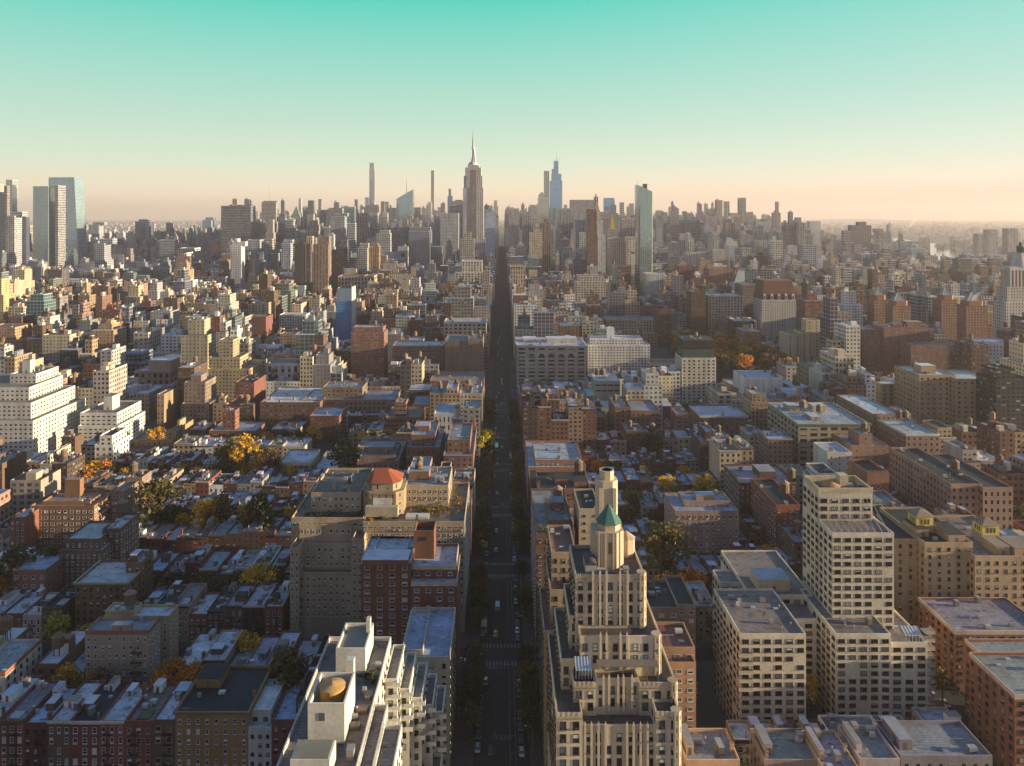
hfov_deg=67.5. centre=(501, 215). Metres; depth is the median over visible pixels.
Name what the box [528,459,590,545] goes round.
apartment building
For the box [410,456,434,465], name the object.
apartment building
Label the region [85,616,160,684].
apartment building
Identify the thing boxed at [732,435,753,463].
apartment building
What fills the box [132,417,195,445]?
apartment building
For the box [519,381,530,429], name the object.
apartment building
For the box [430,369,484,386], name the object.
brick apartment building
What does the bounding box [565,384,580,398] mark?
apartment building
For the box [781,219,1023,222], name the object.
hills
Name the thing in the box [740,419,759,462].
apartment building
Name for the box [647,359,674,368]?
loft building
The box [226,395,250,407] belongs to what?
apartment building
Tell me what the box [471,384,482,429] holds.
apartment building
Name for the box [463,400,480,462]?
apartment building
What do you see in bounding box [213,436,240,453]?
apartment building
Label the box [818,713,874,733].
apartment building
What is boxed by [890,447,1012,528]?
loft building
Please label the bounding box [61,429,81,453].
apartment building
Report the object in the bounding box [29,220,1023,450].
ground
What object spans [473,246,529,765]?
avenue
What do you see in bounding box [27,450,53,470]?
apartment building
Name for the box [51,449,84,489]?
apartment building
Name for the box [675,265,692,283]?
maroon sided building
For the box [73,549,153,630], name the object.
apartment building
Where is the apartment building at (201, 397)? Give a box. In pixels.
[181,372,218,422]
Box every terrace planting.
[301,509,361,516]
[358,669,377,683]
[362,516,388,523]
[406,503,450,513]
[435,483,465,516]
[536,524,551,532]
[877,498,897,506]
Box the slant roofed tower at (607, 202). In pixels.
[603,198,614,212]
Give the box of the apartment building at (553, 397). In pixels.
[540,388,559,411]
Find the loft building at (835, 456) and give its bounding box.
[813,442,851,474]
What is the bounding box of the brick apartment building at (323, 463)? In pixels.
[313,449,349,470]
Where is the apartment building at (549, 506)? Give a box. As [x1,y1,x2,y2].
[530,485,574,640]
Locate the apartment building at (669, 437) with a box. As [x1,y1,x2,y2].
[656,429,677,453]
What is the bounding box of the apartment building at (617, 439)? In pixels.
[606,430,625,454]
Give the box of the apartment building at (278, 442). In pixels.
[268,435,290,460]
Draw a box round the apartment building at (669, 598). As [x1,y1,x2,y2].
[646,575,695,660]
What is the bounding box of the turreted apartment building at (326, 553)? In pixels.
[290,461,469,637]
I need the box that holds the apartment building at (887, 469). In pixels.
[879,465,889,484]
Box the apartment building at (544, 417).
[537,393,550,439]
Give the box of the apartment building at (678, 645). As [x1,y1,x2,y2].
[656,622,695,727]
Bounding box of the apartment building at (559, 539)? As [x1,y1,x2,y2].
[538,525,573,765]
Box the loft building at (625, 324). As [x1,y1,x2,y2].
[602,315,654,332]
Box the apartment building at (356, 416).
[348,410,363,431]
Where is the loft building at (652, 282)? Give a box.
[643,272,662,296]
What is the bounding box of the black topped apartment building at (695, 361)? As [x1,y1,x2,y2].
[675,335,715,403]
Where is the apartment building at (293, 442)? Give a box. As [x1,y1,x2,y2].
[283,435,311,455]
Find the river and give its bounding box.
[825,232,1001,259]
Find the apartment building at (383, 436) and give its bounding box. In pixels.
[380,433,395,438]
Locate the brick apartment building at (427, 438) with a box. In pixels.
[406,420,445,469]
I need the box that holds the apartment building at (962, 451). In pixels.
[940,440,980,468]
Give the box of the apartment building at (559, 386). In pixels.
[552,381,565,394]
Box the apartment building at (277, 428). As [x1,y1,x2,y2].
[270,421,292,437]
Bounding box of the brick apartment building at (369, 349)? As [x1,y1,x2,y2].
[351,320,387,376]
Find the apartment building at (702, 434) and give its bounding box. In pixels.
[691,421,713,470]
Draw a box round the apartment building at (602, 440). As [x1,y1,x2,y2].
[596,430,609,451]
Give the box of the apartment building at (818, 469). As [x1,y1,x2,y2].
[802,463,835,515]
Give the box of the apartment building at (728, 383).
[723,379,732,390]
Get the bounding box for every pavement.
[42,574,481,647]
[131,437,486,464]
[152,515,483,565]
[169,411,490,433]
[170,661,475,765]
[387,373,492,386]
[475,469,486,507]
[485,360,493,370]
[485,389,492,399]
[509,360,515,370]
[510,373,586,386]
[510,389,517,404]
[512,411,520,433]
[513,437,524,464]
[516,469,528,507]
[518,514,665,565]
[520,574,712,647]
[525,661,944,765]
[716,360,767,370]
[716,373,732,382]
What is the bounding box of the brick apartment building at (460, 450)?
[443,423,476,478]
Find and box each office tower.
[0,184,3,256]
[4,186,9,251]
[6,180,17,215]
[6,212,27,266]
[22,216,28,266]
[29,226,32,250]
[33,186,54,266]
[55,185,65,267]
[88,222,106,238]
[94,238,116,267]
[117,239,123,244]
[135,219,153,248]
[154,231,160,237]
[159,239,177,262]
[176,247,200,256]
[202,217,215,232]
[218,254,229,271]
[221,204,254,254]
[230,238,247,291]
[246,239,262,254]
[261,188,278,221]
[263,238,274,251]
[270,253,279,270]
[279,219,286,234]
[280,271,294,275]
[281,240,293,270]
[285,220,294,239]
[291,206,300,224]
[295,243,305,284]
[295,285,306,295]
[306,220,319,243]
[306,236,313,259]
[306,244,311,294]
[313,236,330,294]
[317,210,325,226]
[326,208,343,227]
[331,213,348,241]
[331,249,341,295]
[339,240,347,269]
[343,207,355,222]
[347,223,355,253]
[356,213,368,247]
[356,243,368,274]
[364,205,379,214]
[365,197,368,206]
[369,163,374,204]
[369,213,378,233]
[369,243,379,269]
[376,230,391,256]
[385,252,394,260]
[387,208,395,223]
[392,231,404,251]
[398,246,407,265]
[408,227,430,269]
[414,207,420,219]
[431,170,433,214]
[440,213,458,260]
[447,189,452,212]
[449,200,462,222]
[460,233,473,265]
[484,218,498,273]
[485,207,494,258]
[505,213,508,277]
[509,208,518,248]
[519,211,526,229]
[522,215,530,252]
[529,223,541,265]
[531,218,538,231]
[538,192,547,227]
[542,217,549,275]
[544,171,548,199]
[549,154,561,218]
[550,229,552,258]
[555,221,559,253]
[557,208,572,238]
[569,200,593,219]
[575,220,585,249]
[579,232,584,251]
[586,209,596,272]
[594,198,599,211]
[597,212,604,274]
[600,212,605,219]
[601,218,613,234]
[605,215,618,239]
[605,237,624,275]
[615,265,638,293]
[619,202,623,219]
[620,218,634,239]
[625,237,634,264]
[655,210,660,218]
[655,219,662,247]
[668,216,676,240]
[678,234,684,258]
[683,220,702,237]
[683,252,705,264]
[685,213,693,219]
[686,233,693,251]
[704,234,719,249]
[709,249,726,264]
[711,232,718,248]
[723,201,728,217]
[723,219,734,241]
[726,238,734,267]
[737,198,745,223]
[739,247,750,268]
[751,240,768,253]
[753,222,768,233]
[769,229,780,232]
[769,240,781,268]
[786,224,794,244]
[792,220,805,245]
[797,244,815,265]
[806,221,819,234]
[812,272,821,285]
[822,275,830,286]
[832,234,840,254]
[837,263,851,285]
[841,231,852,252]
[872,229,890,243]
[873,243,890,250]
[879,253,905,266]
[895,241,906,249]
[905,248,924,256]
[907,241,920,245]
[917,252,936,263]
[928,272,949,282]
[937,257,951,263]
[960,272,973,281]
[965,254,1006,258]
[972,282,978,291]
[973,234,982,253]
[983,229,997,253]
[1002,228,1017,253]
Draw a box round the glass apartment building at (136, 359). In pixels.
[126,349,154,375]
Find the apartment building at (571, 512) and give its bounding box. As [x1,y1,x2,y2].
[569,508,573,526]
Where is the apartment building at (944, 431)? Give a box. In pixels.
[922,420,956,448]
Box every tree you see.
[0,542,36,590]
[0,575,11,597]
[29,544,64,558]
[37,609,71,637]
[51,661,85,685]
[76,622,91,630]
[76,666,116,683]
[79,467,97,478]
[85,460,103,469]
[100,457,115,470]
[108,464,121,472]
[119,466,130,472]
[132,475,186,522]
[146,426,165,445]
[146,510,164,522]
[148,656,188,684]
[150,404,156,419]
[150,670,177,684]
[151,457,171,470]
[159,569,189,589]
[162,502,187,522]
[174,512,192,523]
[175,463,189,472]
[175,658,202,681]
[178,400,183,409]
[185,458,205,472]
[186,572,210,587]
[189,497,222,527]
[206,492,234,521]
[207,576,228,591]
[208,462,226,472]
[215,436,240,472]
[226,433,268,471]
[226,501,247,518]
[227,464,245,472]
[231,629,261,651]
[232,570,254,583]
[236,462,256,472]
[236,492,277,530]
[236,500,265,527]
[239,559,278,585]
[250,460,263,470]
[259,447,286,472]
[260,431,273,438]
[260,641,312,691]
[271,569,289,583]
[278,430,291,437]
[282,465,298,473]
[282,506,298,519]
[294,428,305,437]
[305,425,323,448]
[319,429,333,448]
[322,437,360,466]
[357,432,368,439]
[366,430,377,436]
[379,428,394,436]
[455,699,484,737]
[457,680,487,722]
[461,662,484,682]
[462,666,488,699]
[463,656,486,672]
[464,640,486,663]
[467,604,487,632]
[469,562,488,579]
[469,573,490,596]
[469,578,490,595]
[469,593,490,624]
[472,523,493,538]
[473,514,488,531]
[473,520,493,532]
[473,533,489,557]
[474,506,492,521]
[477,428,495,456]
[477,457,495,471]
[477,499,492,508]
[477,505,492,521]
[478,467,492,479]
[478,475,491,495]
[480,453,495,463]
[481,439,494,454]
[481,455,493,466]
[483,414,494,426]
[484,399,495,406]
[484,411,494,418]
[485,406,492,412]
[507,411,518,424]
[508,425,520,435]
[508,433,520,449]
[508,470,523,482]
[508,474,526,498]
[509,437,521,455]
[509,455,524,465]
[510,466,524,478]
[510,485,523,496]
[510,498,525,510]
[511,507,527,522]
[511,518,528,532]
[511,525,529,553]
[512,527,528,538]
[513,559,531,583]
[514,662,539,689]
[515,584,533,609]
[516,591,533,618]
[516,641,538,678]
[516,658,538,686]
[517,683,539,699]
[517,691,540,720]
[518,701,541,740]
[590,459,606,472]
[600,461,618,468]
[619,503,641,523]
[620,489,646,508]
[639,433,664,452]
[639,465,651,475]
[643,520,696,570]
[647,508,662,525]
[652,474,677,492]
[654,570,684,581]
[663,332,681,354]
[663,466,677,474]
[670,485,687,492]
[676,329,686,335]
[677,565,707,585]
[678,465,693,473]
[684,331,700,335]
[689,474,719,490]
[710,333,727,346]
[714,347,722,355]
[714,353,732,380]
[722,341,739,367]
[724,351,738,373]
[728,339,737,345]
[733,353,754,369]
[733,363,750,369]
[738,344,753,355]
[739,504,753,519]
[742,350,756,368]
[745,339,757,346]
[748,353,758,366]
[751,341,770,353]
[756,346,768,355]
[757,353,778,369]
[757,357,771,369]
[760,543,777,549]
[766,347,781,358]
[774,350,788,365]
[778,356,792,361]
[806,674,821,715]
[931,666,960,704]
[1013,505,1023,519]
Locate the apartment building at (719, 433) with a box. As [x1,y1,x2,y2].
[713,424,731,440]
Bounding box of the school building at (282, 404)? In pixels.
[260,387,324,430]
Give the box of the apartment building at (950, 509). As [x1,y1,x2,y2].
[934,503,974,515]
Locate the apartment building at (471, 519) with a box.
[452,480,472,561]
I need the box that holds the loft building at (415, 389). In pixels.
[408,382,431,405]
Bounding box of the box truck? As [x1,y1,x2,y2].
[481,616,486,632]
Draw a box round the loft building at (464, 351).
[445,330,483,369]
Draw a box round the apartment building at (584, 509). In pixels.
[573,489,594,544]
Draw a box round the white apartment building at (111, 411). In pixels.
[78,393,144,446]
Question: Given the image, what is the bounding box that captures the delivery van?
[495,601,499,610]
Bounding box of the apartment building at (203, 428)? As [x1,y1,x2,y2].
[190,420,215,435]
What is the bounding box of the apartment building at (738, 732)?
[726,716,773,765]
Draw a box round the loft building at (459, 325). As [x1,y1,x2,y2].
[443,315,486,344]
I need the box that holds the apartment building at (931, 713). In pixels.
[911,707,961,720]
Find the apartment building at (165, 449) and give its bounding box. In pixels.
[162,446,169,452]
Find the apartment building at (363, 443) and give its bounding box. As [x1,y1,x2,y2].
[358,436,379,451]
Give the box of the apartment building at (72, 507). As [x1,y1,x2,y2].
[30,477,109,549]
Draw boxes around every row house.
[0,517,9,552]
[0,589,24,634]
[0,675,43,718]
[0,680,60,765]
[1,587,50,631]
[2,535,9,550]
[23,592,58,638]
[24,681,77,765]
[42,584,74,641]
[47,680,104,765]
[64,645,84,685]
[70,675,132,765]
[78,470,99,479]
[84,470,112,489]
[93,473,122,489]
[99,682,150,765]
[106,473,130,489]
[112,449,140,467]
[124,451,145,472]
[125,678,178,765]
[136,446,161,469]
[137,512,149,528]
[139,521,160,548]
[142,583,172,603]
[144,523,177,553]
[148,453,167,469]
[151,469,157,476]
[151,471,168,504]
[152,550,159,559]
[153,681,192,765]
[154,550,181,588]
[155,494,178,522]
[155,580,188,603]
[159,466,183,489]
[160,448,183,467]
[161,523,190,551]
[167,491,196,522]
[167,554,191,574]
[169,452,188,470]
[173,470,194,493]
[173,583,206,641]
[176,517,206,554]
[177,628,220,679]
[182,449,204,472]
[182,495,205,523]
[183,469,206,492]
[185,544,214,581]
[189,591,219,641]
[192,517,220,553]
[195,470,220,495]
[197,454,213,465]
[199,549,232,591]
[200,492,216,519]
[202,451,221,470]
[202,630,242,665]
[207,582,238,631]
[208,515,237,549]
[209,473,233,494]
[210,491,232,517]
[216,549,245,591]
[218,457,230,472]
[220,490,248,518]
[223,471,247,490]
[224,584,256,629]
[226,518,246,552]
[229,638,257,664]
[235,550,260,584]
[236,489,264,517]
[237,469,257,491]
[242,516,264,552]
[242,577,279,637]
[243,451,259,472]
[247,636,279,664]
[248,679,284,765]
[250,466,273,491]
[253,543,281,583]
[259,516,285,549]
[262,471,285,491]
[265,492,278,508]
[265,580,289,635]
[265,630,301,678]
[270,497,289,515]
[270,546,289,572]
[272,681,300,765]
[274,520,290,546]
[275,474,294,496]
[281,492,304,519]
[284,565,289,579]
[289,468,310,496]
[295,634,322,678]
[296,656,320,712]
[303,467,323,493]
[316,635,340,655]
[346,452,359,467]
[581,444,596,470]
[586,471,597,491]
[595,450,606,472]
[604,445,621,468]
[610,467,626,490]
[618,490,627,523]
[620,455,630,466]
[621,467,640,491]
[622,524,641,545]
[626,452,640,469]
[628,500,642,523]
[635,517,655,553]
[635,546,658,579]
[636,447,651,476]
[636,467,653,491]
[637,490,657,524]
[648,452,664,476]
[651,476,657,484]
[651,486,669,522]
[654,554,677,578]
[658,449,675,472]
[660,473,680,491]
[670,550,691,580]
[673,452,686,471]
[673,471,691,489]
[680,448,698,472]
[681,724,739,765]
[685,473,702,490]
[685,552,709,593]
[685,581,712,641]
[687,587,697,641]
[698,471,718,490]
[698,553,720,598]
[714,553,720,563]
[731,542,747,549]
[739,514,761,545]
[739,528,748,545]
[746,544,764,549]
[750,724,821,765]
[764,543,795,573]
[770,715,796,727]
[793,715,824,729]
[801,726,857,765]
[838,721,899,765]
[875,716,991,765]
[1013,520,1023,531]
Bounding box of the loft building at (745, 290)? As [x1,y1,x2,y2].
[735,282,755,318]
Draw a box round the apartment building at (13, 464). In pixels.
[0,451,26,488]
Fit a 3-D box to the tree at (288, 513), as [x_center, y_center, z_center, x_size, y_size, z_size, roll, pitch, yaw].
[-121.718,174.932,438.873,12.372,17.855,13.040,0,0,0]
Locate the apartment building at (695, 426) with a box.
[693,418,713,429]
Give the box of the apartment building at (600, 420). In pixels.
[595,399,604,430]
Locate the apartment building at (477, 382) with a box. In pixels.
[471,380,484,418]
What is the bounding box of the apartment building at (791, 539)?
[779,519,802,582]
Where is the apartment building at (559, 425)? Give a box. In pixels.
[551,411,568,439]
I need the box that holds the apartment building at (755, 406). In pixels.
[743,386,767,429]
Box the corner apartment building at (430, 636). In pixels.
[403,607,456,765]
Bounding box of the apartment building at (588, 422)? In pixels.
[581,398,595,449]
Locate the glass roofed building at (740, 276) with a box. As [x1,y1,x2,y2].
[729,268,779,290]
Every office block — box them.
[584,368,619,398]
[973,338,1003,360]
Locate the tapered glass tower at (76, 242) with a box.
[48,177,87,267]
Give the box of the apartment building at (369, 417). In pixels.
[363,411,380,422]
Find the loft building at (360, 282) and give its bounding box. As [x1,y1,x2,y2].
[338,274,376,293]
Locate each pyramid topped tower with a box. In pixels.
[867,286,888,324]
[885,291,910,323]
[933,286,956,341]
[957,291,986,340]
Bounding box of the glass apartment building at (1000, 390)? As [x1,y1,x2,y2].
[976,364,1023,430]
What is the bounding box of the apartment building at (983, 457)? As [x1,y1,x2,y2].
[977,448,994,463]
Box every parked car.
[475,729,480,739]
[475,742,480,752]
[488,745,493,755]
[493,630,497,636]
[515,634,519,641]
[518,722,522,731]
[518,734,523,743]
[519,746,524,756]
[939,699,950,707]
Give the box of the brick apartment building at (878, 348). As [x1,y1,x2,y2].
[860,320,928,376]
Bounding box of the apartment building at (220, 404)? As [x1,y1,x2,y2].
[213,393,230,424]
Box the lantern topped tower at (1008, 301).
[993,242,1023,337]
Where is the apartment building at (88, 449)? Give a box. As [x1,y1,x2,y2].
[81,430,101,468]
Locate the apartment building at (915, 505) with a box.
[904,504,935,514]
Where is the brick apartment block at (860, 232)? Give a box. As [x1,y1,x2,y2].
[848,222,870,248]
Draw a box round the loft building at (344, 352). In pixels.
[334,344,350,373]
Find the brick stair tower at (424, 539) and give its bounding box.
[414,521,435,558]
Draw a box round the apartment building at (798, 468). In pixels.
[779,464,805,504]
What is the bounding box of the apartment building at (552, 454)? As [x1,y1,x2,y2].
[525,440,585,502]
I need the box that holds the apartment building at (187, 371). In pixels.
[178,356,206,418]
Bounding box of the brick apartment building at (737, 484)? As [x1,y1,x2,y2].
[723,464,796,513]
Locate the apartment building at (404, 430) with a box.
[396,421,414,440]
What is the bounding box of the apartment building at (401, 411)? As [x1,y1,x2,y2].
[386,398,424,435]
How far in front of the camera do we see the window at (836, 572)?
283.97 m
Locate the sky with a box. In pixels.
[0,0,1023,219]
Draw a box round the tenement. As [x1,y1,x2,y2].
[173,663,272,765]
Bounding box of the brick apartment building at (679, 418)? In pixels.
[670,407,688,430]
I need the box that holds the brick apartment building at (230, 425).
[209,408,266,438]
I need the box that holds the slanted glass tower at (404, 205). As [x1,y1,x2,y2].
[396,169,413,226]
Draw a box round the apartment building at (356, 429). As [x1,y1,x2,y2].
[349,423,370,446]
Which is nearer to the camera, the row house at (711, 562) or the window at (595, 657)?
the window at (595, 657)
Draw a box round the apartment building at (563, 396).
[559,390,572,411]
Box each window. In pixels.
[44,499,109,548]
[73,727,77,733]
[73,738,77,744]
[73,758,77,764]
[82,727,87,733]
[82,738,86,743]
[82,748,86,754]
[82,758,87,764]
[92,727,96,733]
[92,738,96,743]
[92,748,96,754]
[92,758,96,764]
[101,518,138,559]
[110,726,113,733]
[136,578,152,599]
[136,738,140,744]
[136,748,140,754]
[145,728,149,733]
[145,738,149,744]
[145,748,149,754]
[145,759,149,764]
[155,726,160,732]
[155,737,160,742]
[155,758,160,764]
[166,726,171,732]
[166,737,171,742]
[166,747,171,753]
[166,758,171,764]
[377,630,405,649]
[388,688,392,694]
[388,700,392,706]
[525,445,534,502]
[528,473,536,545]
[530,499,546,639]
[546,553,654,765]
[559,722,566,730]
[559,734,566,742]
[559,747,566,755]
[560,759,565,765]
[563,666,568,674]
[563,678,568,685]
[572,722,579,730]
[572,734,579,742]
[572,747,579,755]
[573,759,578,765]
[576,691,581,698]
[578,582,582,589]
[578,594,582,601]
[578,605,582,612]
[578,617,582,624]
[582,644,587,651]
[586,733,589,741]
[586,746,589,754]
[586,758,589,765]
[587,691,593,698]
[587,702,593,710]
[588,582,591,589]
[588,594,591,601]
[588,605,591,612]
[588,617,591,624]
[592,644,597,651]
[592,655,597,662]
[607,746,611,754]
[608,582,612,589]
[608,594,612,601]
[608,605,612,612]
[608,617,612,624]
[610,686,614,694]
[610,698,614,706]
[613,644,617,651]
[616,733,621,741]
[616,746,621,754]
[628,733,631,741]
[628,746,631,754]
[629,582,632,589]
[629,594,632,601]
[629,605,632,612]
[629,617,632,624]
[633,644,638,651]
[642,691,648,698]
[642,702,648,710]
[643,644,648,651]
[649,733,652,741]
[649,746,652,754]
[654,691,660,698]
[659,721,665,729]
[659,733,664,741]
[659,746,665,754]
[659,759,664,765]
[664,496,719,552]
[676,669,681,673]
[687,669,692,673]
[687,679,693,683]
[687,688,693,692]
[687,707,693,711]
[687,716,692,720]
[712,486,925,719]
[723,473,738,504]
[737,747,743,752]
[742,639,748,643]
[742,648,748,652]
[753,639,759,643]
[753,648,759,652]
[761,524,774,544]
[764,639,770,643]
[764,648,770,652]
[775,639,781,643]
[775,648,781,652]
[786,639,792,643]
[786,648,792,652]
[797,639,803,643]
[797,648,803,652]
[820,506,827,510]
[820,514,827,518]
[831,506,838,510]
[831,514,838,518]
[834,538,840,542]
[834,546,840,550]
[834,554,840,558]
[834,562,840,566]
[834,570,840,574]
[834,578,840,582]
[842,506,848,510]
[845,538,851,542]
[845,546,851,550]
[845,554,851,558]
[845,562,851,566]
[845,570,851,574]
[845,578,851,582]
[853,506,859,510]
[853,514,859,518]
[855,538,861,542]
[855,546,861,550]
[855,554,861,558]
[855,562,861,566]
[855,570,861,574]
[855,578,861,582]
[863,506,870,510]
[863,514,870,518]
[865,538,871,542]
[865,546,871,550]
[865,554,871,558]
[865,562,871,566]
[865,570,871,574]
[865,578,871,582]
[875,538,881,542]
[875,546,881,550]
[875,554,881,558]
[875,562,881,566]
[875,570,881,574]
[875,578,881,582]
[886,538,892,542]
[886,546,892,550]
[886,554,892,558]
[886,562,892,566]
[886,578,892,582]
[915,601,952,687]
[916,542,922,603]
[966,647,1012,765]
[1019,711,1023,716]
[1019,739,1023,744]
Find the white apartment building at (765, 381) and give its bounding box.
[733,366,782,392]
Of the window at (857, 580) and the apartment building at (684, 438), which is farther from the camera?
the apartment building at (684, 438)
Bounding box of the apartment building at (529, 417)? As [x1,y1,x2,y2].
[522,391,537,461]
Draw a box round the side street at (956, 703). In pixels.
[687,411,968,728]
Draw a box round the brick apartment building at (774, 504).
[751,478,799,544]
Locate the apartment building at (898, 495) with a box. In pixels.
[889,485,907,503]
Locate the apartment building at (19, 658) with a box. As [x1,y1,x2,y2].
[0,639,41,696]
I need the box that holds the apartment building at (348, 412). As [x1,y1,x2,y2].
[346,411,349,431]
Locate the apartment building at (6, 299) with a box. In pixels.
[0,277,13,323]
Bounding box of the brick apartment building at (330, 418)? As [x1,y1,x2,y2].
[309,407,346,442]
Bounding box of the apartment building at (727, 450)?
[709,436,741,492]
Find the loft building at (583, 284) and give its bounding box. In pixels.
[573,271,605,301]
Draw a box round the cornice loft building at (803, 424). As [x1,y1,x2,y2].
[767,399,871,467]
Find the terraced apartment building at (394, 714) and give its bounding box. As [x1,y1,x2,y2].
[276,616,446,765]
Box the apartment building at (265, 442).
[253,436,273,452]
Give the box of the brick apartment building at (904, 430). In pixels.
[877,409,939,452]
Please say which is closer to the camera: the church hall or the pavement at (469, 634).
the pavement at (469, 634)
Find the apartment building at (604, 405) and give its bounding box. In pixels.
[593,399,608,430]
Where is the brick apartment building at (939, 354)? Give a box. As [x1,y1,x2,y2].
[898,341,954,368]
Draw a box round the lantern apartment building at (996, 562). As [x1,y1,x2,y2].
[934,515,1023,609]
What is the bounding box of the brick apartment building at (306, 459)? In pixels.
[278,449,319,473]
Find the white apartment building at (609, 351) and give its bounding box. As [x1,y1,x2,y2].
[585,327,649,373]
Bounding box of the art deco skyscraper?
[459,134,484,252]
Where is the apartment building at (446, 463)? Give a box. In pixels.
[441,461,454,479]
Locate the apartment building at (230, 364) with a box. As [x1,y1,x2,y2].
[208,336,260,400]
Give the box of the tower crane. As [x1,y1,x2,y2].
[630,234,636,284]
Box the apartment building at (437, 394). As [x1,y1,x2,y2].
[430,383,445,418]
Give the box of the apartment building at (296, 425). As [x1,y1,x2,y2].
[285,421,306,437]
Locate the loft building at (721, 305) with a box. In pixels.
[705,289,742,337]
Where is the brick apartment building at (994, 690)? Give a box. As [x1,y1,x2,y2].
[965,639,1023,765]
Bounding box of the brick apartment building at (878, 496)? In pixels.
[872,490,906,506]
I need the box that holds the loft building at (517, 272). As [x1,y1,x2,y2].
[510,265,525,288]
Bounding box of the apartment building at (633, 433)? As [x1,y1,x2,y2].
[621,420,645,453]
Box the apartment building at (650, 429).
[644,422,659,452]
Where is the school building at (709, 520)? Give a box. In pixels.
[664,489,738,552]
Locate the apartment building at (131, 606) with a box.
[104,589,178,674]
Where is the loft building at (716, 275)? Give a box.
[704,267,731,285]
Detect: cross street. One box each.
[42,644,713,665]
[188,432,520,437]
[469,563,530,576]
[475,506,801,515]
[476,464,524,470]
[485,371,732,372]
[485,386,516,389]
[494,404,688,410]
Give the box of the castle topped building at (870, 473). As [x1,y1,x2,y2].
[848,459,888,493]
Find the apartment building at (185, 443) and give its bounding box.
[173,434,203,452]
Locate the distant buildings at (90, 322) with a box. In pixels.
[0,194,1023,679]
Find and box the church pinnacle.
[472,417,475,431]
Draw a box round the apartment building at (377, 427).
[367,421,385,436]
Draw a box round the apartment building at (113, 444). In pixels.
[95,427,128,469]
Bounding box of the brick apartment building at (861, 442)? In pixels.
[832,421,888,468]
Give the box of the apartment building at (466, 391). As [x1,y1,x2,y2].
[460,379,472,418]
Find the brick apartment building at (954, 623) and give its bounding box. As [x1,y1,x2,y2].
[915,595,1023,691]
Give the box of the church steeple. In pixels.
[451,404,462,422]
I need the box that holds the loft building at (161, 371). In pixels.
[134,357,185,389]
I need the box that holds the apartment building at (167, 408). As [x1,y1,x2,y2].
[157,385,177,428]
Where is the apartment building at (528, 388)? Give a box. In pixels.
[521,385,539,444]
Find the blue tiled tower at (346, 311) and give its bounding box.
[335,285,355,340]
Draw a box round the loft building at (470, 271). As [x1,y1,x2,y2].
[455,260,482,283]
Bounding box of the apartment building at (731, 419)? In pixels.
[689,404,748,437]
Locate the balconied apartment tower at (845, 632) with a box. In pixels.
[712,472,934,719]
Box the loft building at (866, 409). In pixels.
[837,395,898,437]
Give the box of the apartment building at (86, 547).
[59,498,138,588]
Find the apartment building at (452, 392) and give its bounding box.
[444,378,461,402]
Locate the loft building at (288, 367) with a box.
[266,358,299,376]
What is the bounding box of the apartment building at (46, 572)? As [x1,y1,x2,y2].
[12,551,62,591]
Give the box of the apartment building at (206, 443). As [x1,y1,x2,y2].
[193,435,221,453]
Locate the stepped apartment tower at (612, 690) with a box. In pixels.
[546,467,680,765]
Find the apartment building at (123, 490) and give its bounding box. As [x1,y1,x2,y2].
[110,461,150,520]
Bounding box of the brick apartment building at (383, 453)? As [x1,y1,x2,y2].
[357,439,407,469]
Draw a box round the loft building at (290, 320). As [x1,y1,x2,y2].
[279,312,309,330]
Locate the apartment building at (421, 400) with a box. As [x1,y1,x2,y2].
[412,395,429,419]
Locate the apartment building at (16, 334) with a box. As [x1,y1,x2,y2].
[0,323,32,351]
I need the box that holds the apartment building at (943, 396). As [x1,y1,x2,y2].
[894,360,975,425]
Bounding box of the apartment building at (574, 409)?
[566,392,581,450]
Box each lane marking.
[488,578,512,639]
[495,674,516,765]
[497,518,510,559]
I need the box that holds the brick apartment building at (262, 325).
[252,314,272,343]
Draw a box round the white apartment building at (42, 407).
[0,358,85,451]
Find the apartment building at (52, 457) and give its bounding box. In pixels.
[40,444,73,469]
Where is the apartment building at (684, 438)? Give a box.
[672,428,694,452]
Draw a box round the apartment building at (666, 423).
[663,418,690,429]
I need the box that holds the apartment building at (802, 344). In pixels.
[779,318,819,361]
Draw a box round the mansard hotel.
[753,279,795,340]
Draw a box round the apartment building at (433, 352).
[392,341,444,369]
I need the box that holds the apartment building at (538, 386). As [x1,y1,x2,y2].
[536,384,551,390]
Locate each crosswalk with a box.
[467,644,534,656]
[475,562,529,572]
[482,661,519,665]
[489,574,516,576]
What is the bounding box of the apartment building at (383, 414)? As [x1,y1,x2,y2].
[379,410,388,421]
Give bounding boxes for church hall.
[429,403,462,434]
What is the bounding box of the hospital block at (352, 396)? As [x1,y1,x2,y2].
[302,381,400,411]
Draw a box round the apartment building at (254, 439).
[234,437,257,447]
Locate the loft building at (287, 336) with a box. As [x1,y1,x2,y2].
[280,329,301,346]
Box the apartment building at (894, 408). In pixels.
[889,406,910,418]
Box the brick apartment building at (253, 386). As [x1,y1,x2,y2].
[235,369,265,419]
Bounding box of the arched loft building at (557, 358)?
[515,336,586,382]
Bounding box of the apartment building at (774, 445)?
[757,427,792,465]
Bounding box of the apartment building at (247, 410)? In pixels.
[239,394,256,420]
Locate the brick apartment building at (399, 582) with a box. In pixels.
[361,536,460,703]
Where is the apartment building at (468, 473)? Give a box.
[453,466,474,526]
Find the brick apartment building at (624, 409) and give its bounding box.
[609,394,659,430]
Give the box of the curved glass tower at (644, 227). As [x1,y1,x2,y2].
[635,181,652,295]
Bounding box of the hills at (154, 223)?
[29,222,220,224]
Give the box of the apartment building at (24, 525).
[10,496,44,551]
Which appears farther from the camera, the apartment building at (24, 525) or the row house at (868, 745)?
the apartment building at (24, 525)
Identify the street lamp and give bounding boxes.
[524,725,532,752]
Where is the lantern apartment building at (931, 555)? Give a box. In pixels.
[872,504,972,625]
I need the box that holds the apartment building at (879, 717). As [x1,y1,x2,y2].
[871,715,903,719]

